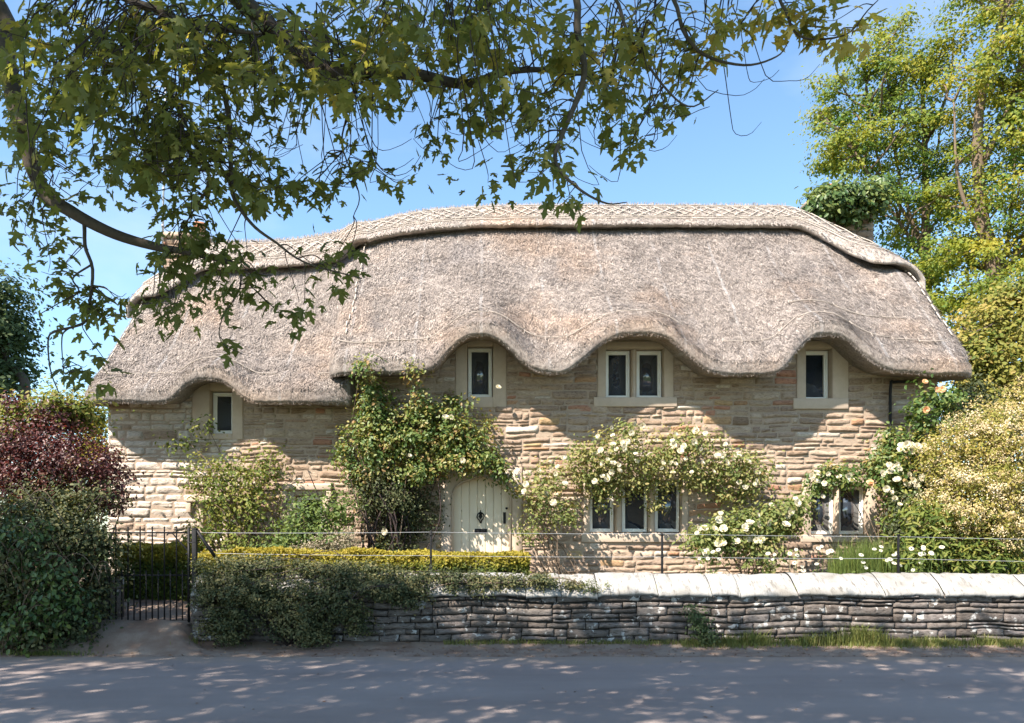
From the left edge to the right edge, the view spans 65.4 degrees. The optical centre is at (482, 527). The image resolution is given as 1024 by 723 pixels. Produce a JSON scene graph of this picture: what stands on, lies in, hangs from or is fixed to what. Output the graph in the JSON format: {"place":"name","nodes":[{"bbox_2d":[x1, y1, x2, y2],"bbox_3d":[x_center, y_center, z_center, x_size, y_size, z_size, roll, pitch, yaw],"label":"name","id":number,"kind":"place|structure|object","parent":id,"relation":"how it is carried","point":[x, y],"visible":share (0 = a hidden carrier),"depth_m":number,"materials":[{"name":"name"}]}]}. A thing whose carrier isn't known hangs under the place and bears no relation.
{"place":"outdoors","nodes":[
{"label":"outdoors","id":0,"kind":"place"},
{"bbox_2d":[17,590,219,656],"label":"path","id":1,"kind":"structure","parent":0,"point":[155,636],"depth_m":10.48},
{"bbox_2d":[0,0,887,400],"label":"maple tree","id":2,"kind":"object","parent":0,"point":[136,54],"visible":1,"depth_m":5.11,"materials":[{"name":"green plant"}]},
{"bbox_2d":[1,565,1019,639],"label":"garden soil","id":3,"kind":"structure","parent":0,"point":[190,624],"depth_m":12.35,"materials":[{"name":"brown soil"}]},
{"bbox_2d":[5,399,108,570],"bbox_3d":[-8.443,-0.771,16.347,3.516,3.961,2.393,0,0,20],"label":"yellow shrub","id":4,"kind":"object","parent":3,"relation":"on","point":[102,432],"visible":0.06,"depth_m":15.96,"materials":[{"name":"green plant"}]},
{"bbox_2d":[0,369,134,598],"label":"yellow shrub","id":5,"kind":"object","parent":3,"relation":"on","point":[86,412],"visible":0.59,"depth_m":11.91,"materials":[{"name":"green plant"}]},
{"bbox_2d":[0,386,150,600],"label":"copper shrub","id":6,"kind":"object","parent":3,"relation":"on","point":[54,458],"visible":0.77,"depth_m":11.56,"materials":[{"name":"red plant"}]},
{"bbox_2d":[112,541,203,600],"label":"clipped hedge","id":7,"kind":"object","parent":3,"relation":"on","point":[158,557],"visible":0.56,"depth_m":12.61,"materials":[{"name":"green plant"}]},
{"bbox_2d":[152,414,302,554],"bbox_3d":[-4.441,-0.476,13.605,2.656,3.076,1.715,0,0,0],"label":"climbing shrub","id":8,"kind":"object","parent":3,"relation":"on","point":[246,506],"visible":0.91,"depth_m":13.60,"materials":[{"name":"green plant"}]},
{"bbox_2d":[244,481,371,549],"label":"garden shrub","id":9,"kind":"object","parent":3,"relation":"on","point":[304,534],"visible":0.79,"depth_m":12.88,"materials":[{"name":"green plant"}]},
{"bbox_2d":[289,528,364,550],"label":"garden shrub","id":10,"kind":"object","parent":3,"relation":"on","point":[345,543],"visible":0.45,"depth_m":12.53,"materials":[{"name":"green plant"}]},
{"bbox_2d":[190,545,531,588],"bbox_3d":[-1.802,0.711,12.107,5.074,0.887,0.998,0,0,0],"label":"clipped hedge","id":11,"kind":"object","parent":3,"relation":"on","point":[465,560],"visible":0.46,"depth_m":11.80,"materials":[{"name":"green plant"}]},
{"bbox_2d":[307,348,528,551],"bbox_3d":[-1.084,-0.966,13.708,3.812,4.041,1.589,0,0,0],"label":"climbing rose","id":12,"kind":"object","parent":3,"relation":"on","point":[465,454],"visible":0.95,"depth_m":13.62,"materials":[{"name":"green plant"}]},
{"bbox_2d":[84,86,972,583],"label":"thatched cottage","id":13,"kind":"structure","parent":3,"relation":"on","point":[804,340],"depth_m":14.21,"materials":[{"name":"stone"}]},
{"bbox_2d":[185,496,230,546],"bbox_3d":[-4.870,-0.110,14.300,0.780,0.920,0.400,0,0,0],"label":"window","id":14,"kind":"structure","parent":13,"relation":"in","point":[189,502],"depth_m":14.18,"materials":[{"name":"stone"}]},
{"bbox_2d":[192,382,242,439],"bbox_3d":[-4.720,-2.105,14.340,0.900,1.070,0.319,0,0,0],"label":"window","id":15,"kind":"structure","parent":13,"relation":"in","point":[217,399],"depth_m":14.18,"materials":[{"name":"stone"}]},
{"bbox_2d":[281,483,331,546],"bbox_3d":[-3.120,-0.225,14.300,0.880,1.150,0.400,0,0,0],"label":"window","id":16,"kind":"structure","parent":13,"relation":"in","point":[300,487],"depth_m":14.18,"materials":[{"name":"stone"}]},
{"bbox_2d":[456,340,505,407],"bbox_3d":[-0.030,-2.740,14.340,0.900,1.200,0.319,0,0,0],"label":"window","id":17,"kind":"structure","parent":13,"relation":"in","point":[473,358],"depth_m":14.18,"materials":[{"name":"stone"}]},
{"bbox_2d":[453,477,509,564],"bbox_3d":[-0.020,0.062,14.317,1.020,1.955,0.106,0,0,0],"label":"door","id":18,"kind":"structure","parent":13,"relation":"in","point":[484,517],"depth_m":14.30,"materials":[{"name":"beige paint"}]},
{"bbox_2d":[594,341,676,406],"bbox_3d":[2.720,-2.735,14.331,1.480,1.170,0.338,0,0,0],"label":"window","id":19,"kind":"structure","parent":13,"relation":"in","point":[630,373],"depth_m":14.31,"materials":[{"name":"stone"}]},
{"bbox_2d":[581,475,690,541],"bbox_3d":[2.730,-0.340,14.331,1.940,1.200,0.338,0,0,0],"label":"window","id":20,"kind":"structure","parent":13,"relation":"in","point":[629,518],"depth_m":14.35,"materials":[{"name":"stone"}]},
{"bbox_2d":[793,341,848,408],"bbox_3d":[6.020,-2.715,14.331,0.980,1.210,0.338,0,0,0],"label":"window","id":21,"kind":"structure","parent":13,"relation":"in","point":[822,373],"depth_m":14.18,"materials":[{"name":"stone"}]},
{"bbox_2d":[800,480,877,541],"bbox_3d":[6.360,-0.290,14.331,1.400,1.100,0.338,0,0,0],"label":"window","id":22,"kind":"structure","parent":13,"relation":"in","point":[843,517],"depth_m":14.35,"materials":[{"name":"stone"}]},
{"bbox_2d":[794,166,902,243],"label":"chimney ivy","id":23,"kind":"object","parent":13,"relation":"attached to","point":[852,203],"visible":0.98,"depth_m":16.93,"materials":[{"name":"green plant"}]},
{"bbox_2d":[506,412,787,574],"bbox_3d":[2.821,-0.484,13.762,4.858,3.086,1.199,0,0,0],"label":"climbing rose","id":24,"kind":"object","parent":3,"relation":"on","point":[604,474],"visible":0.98,"depth_m":13.69,"materials":[{"name":"green plant"}]},
{"bbox_2d":[689,548,725,573],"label":"daisy plant","id":25,"kind":"object","parent":3,"relation":"on","point":[710,565],"visible":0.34,"depth_m":11.35,"materials":[{"name":"white plant"}]},
{"bbox_2d":[667,482,822,573],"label":"rose bush","id":26,"kind":"object","parent":3,"relation":"on","point":[726,538],"visible":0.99,"depth_m":12.98,"materials":[{"name":"green plant"}]},
{"bbox_2d":[765,552,818,573],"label":"daisy plant","id":27,"kind":"object","parent":3,"relation":"on","point":[803,570],"visible":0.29,"depth_m":11.31,"materials":[{"name":"white plant"}]},
{"bbox_2d":[792,545,842,584],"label":"daisy plant","id":28,"kind":"object","parent":3,"relation":"on","point":[829,551],"visible":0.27,"depth_m":11.38,"materials":[{"name":"white plant"}]},
{"bbox_2d":[840,548,875,573],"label":"daisy plant","id":29,"kind":"object","parent":3,"relation":"on","point":[863,562],"visible":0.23,"depth_m":11.34,"materials":[{"name":"white plant"}]},
{"bbox_2d":[821,532,911,573],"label":"feathery plant","id":30,"kind":"object","parent":3,"relation":"on","point":[849,565],"visible":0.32,"depth_m":12.07,"materials":[{"name":"green plant"}]},
{"bbox_2d":[801,421,946,556],"bbox_3d":[6.609,-0.372,13.531,2.516,2.857,1.429,0,0,21],"label":"rose bush","id":31,"kind":"object","parent":3,"relation":"on","point":[886,473],"visible":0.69,"depth_m":13.34,"materials":[{"name":"green plant"}]},
{"bbox_2d":[871,545,913,588],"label":"daisy plant","id":32,"kind":"object","parent":3,"relation":"on","point":[911,548],"visible":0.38,"depth_m":11.32,"materials":[{"name":"white plant"}]},
{"bbox_2d":[906,545,944,591],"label":"daisy plant","id":33,"kind":"object","parent":3,"relation":"on","point":[922,554],"visible":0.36,"depth_m":11.34,"materials":[{"name":"white plant"}]},
{"bbox_2d":[889,368,975,525],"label":"peach rose","id":34,"kind":"object","parent":3,"relation":"on","point":[949,399],"visible":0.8,"depth_m":13.13,"materials":[{"name":"green plant"}]},
{"bbox_2d":[857,369,1017,572],"bbox_3d":[8.318,-0.935,13.714,4.545,4.048,2.174,0,0,-39],"label":"dark shrub","id":35,"kind":"object","parent":3,"relation":"on","point":[896,525],"visible":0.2,"depth_m":13.44,"materials":[{"name":"green plant"}]},
{"bbox_2d":[875,489,1023,592],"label":"laurel bush","id":36,"kind":"object","parent":3,"relation":"on","point":[954,560],"visible":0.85,"depth_m":11.67,"materials":[{"name":"green plant"}]},
{"bbox_2d":[893,375,1023,570],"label":"flowering shrub","id":37,"kind":"object","parent":3,"relation":"on","point":[987,480],"visible":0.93,"depth_m":11.92,"materials":[{"name":"yellow plant"}]},
{"bbox_2d":[937,268,1023,542],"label":"tree","id":38,"kind":"object","parent":3,"relation":"on","point":[991,346],"visible":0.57,"depth_m":16.78,"materials":[{"name":"green plant"}]},
{"bbox_2d":[0,657,1023,722],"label":"road","id":39,"kind":"structure","parent":0,"point":[430,690],"depth_m":7.82,"materials":[{"name":"grey asphalt"}]},
{"bbox_2d":[0,641,1023,656],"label":"verge","id":40,"kind":"structure","parent":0,"point":[385,649],"depth_m":10.28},
{"bbox_2d":[0,465,146,654],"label":"boundary hedge","id":41,"kind":"object","parent":40,"relation":"on","point":[79,533],"visible":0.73,"depth_m":10.57,"materials":[{"name":"green plant"}]},
{"bbox_2d":[0,498,101,657],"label":"ivy patch","id":42,"kind":"object","parent":41,"relation":"attached to","point":[33,615],"visible":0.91,"depth_m":10.01,"materials":[{"name":"green plant"}]},
{"bbox_2d":[84,577,123,618],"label":"stone wall","id":43,"kind":"structure","parent":40,"relation":"on","point":[118,601],"depth_m":11.08,"materials":[{"name":"stone"}]},
{"bbox_2d":[182,548,597,649],"bbox_3d":[-1.263,0.961,10.744,5.610,1.358,1.280,0,0,0],"label":"hedge","id":44,"kind":"object","parent":40,"relation":"on","point":[237,593],"visible":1,"depth_m":10.59,"materials":[{"name":"green plant"}]},
{"bbox_2d":[0,622,1023,656],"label":"grass","id":45,"kind":"structure","parent":40,"relation":"on","point":[862,637],"depth_m":10.62,"materials":[{"name":"green plant"}]},
{"bbox_2d":[8,641,1021,717],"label":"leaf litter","id":46,"kind":"object","parent":40,"relation":"on","point":[573,654],"visible":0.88,"depth_m":10.11,"materials":[{"name":"brown plant"}]},
{"bbox_2d":[190,572,1023,641],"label":"garden wall","id":47,"kind":"structure","parent":40,"relation":"on","point":[631,606],"depth_m":10.80,"materials":[{"name":"stone"}]},
{"bbox_2d":[191,528,219,586],"bbox_3d":[-3.825,0.754,11.040,0.393,1.492,0.081,0,0,-15],"label":"gate post","id":48,"kind":"object","parent":47,"relation":"on","point":[196,533],"visible":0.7,"depth_m":10.98,"materials":[{"name":"black metal"}]},
{"bbox_2d":[90,526,194,622],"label":"iron gate","id":49,"kind":"structure","parent":48,"relation":"attached to","point":[176,574],"depth_m":10.99,"materials":[{"name":"black metal"}]},
{"bbox_2d":[580,577,612,599],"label":"weed","id":50,"kind":"object","parent":47,"relation":"on","point":[592,588],"visible":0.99,"depth_m":10.71,"materials":[{"name":"green plant"}]},
{"bbox_2d":[200,530,1023,573],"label":"wire fence","id":51,"kind":"object","parent":47,"relation":"on","point":[898,536],"visible":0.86,"depth_m":11.12,"materials":[{"name":"black metal"}]},
{"bbox_2d":[678,603,723,647],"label":"weed","id":52,"kind":"object","parent":40,"relation":"on","point":[702,629],"visible":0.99,"depth_m":10.58,"materials":[{"name":"green plant"}]},
{"bbox_2d":[0,0,1023,528],"label":"sky","id":53,"kind":"structure","parent":0,"point":[706,162],"materials":[{"name":"blue"}]},
{"bbox_2d":[525,572,1023,592],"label":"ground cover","id":54,"kind":"object","parent":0,"point":[710,588],"visible":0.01,"depth_m":11.72,"materials":[{"name":"green plant"}]},
{"label":"lawn","id":55,"kind":"structure","parent":0,"visible":0},
{"bbox_2d":[0,258,71,459],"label":"dark tree","id":56,"kind":"object","parent":55,"relation":"on","point":[16,336],"visible":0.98,"depth_m":31.95,"materials":[{"name":"green plant"}]},
{"bbox_2d":[788,0,1006,334],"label":"ash tree","id":57,"kind":"object","parent":55,"relation":"on","point":[860,145],"visible":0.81,"depth_m":23.50,"materials":[{"name":"green plant"}]},
{"bbox_2d":[900,0,1023,565],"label":"ash tree","id":58,"kind":"object","parent":55,"relation":"on","point":[996,265],"visible":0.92,"depth_m":21.37,"materials":[{"name":"green plant"}]}
]}

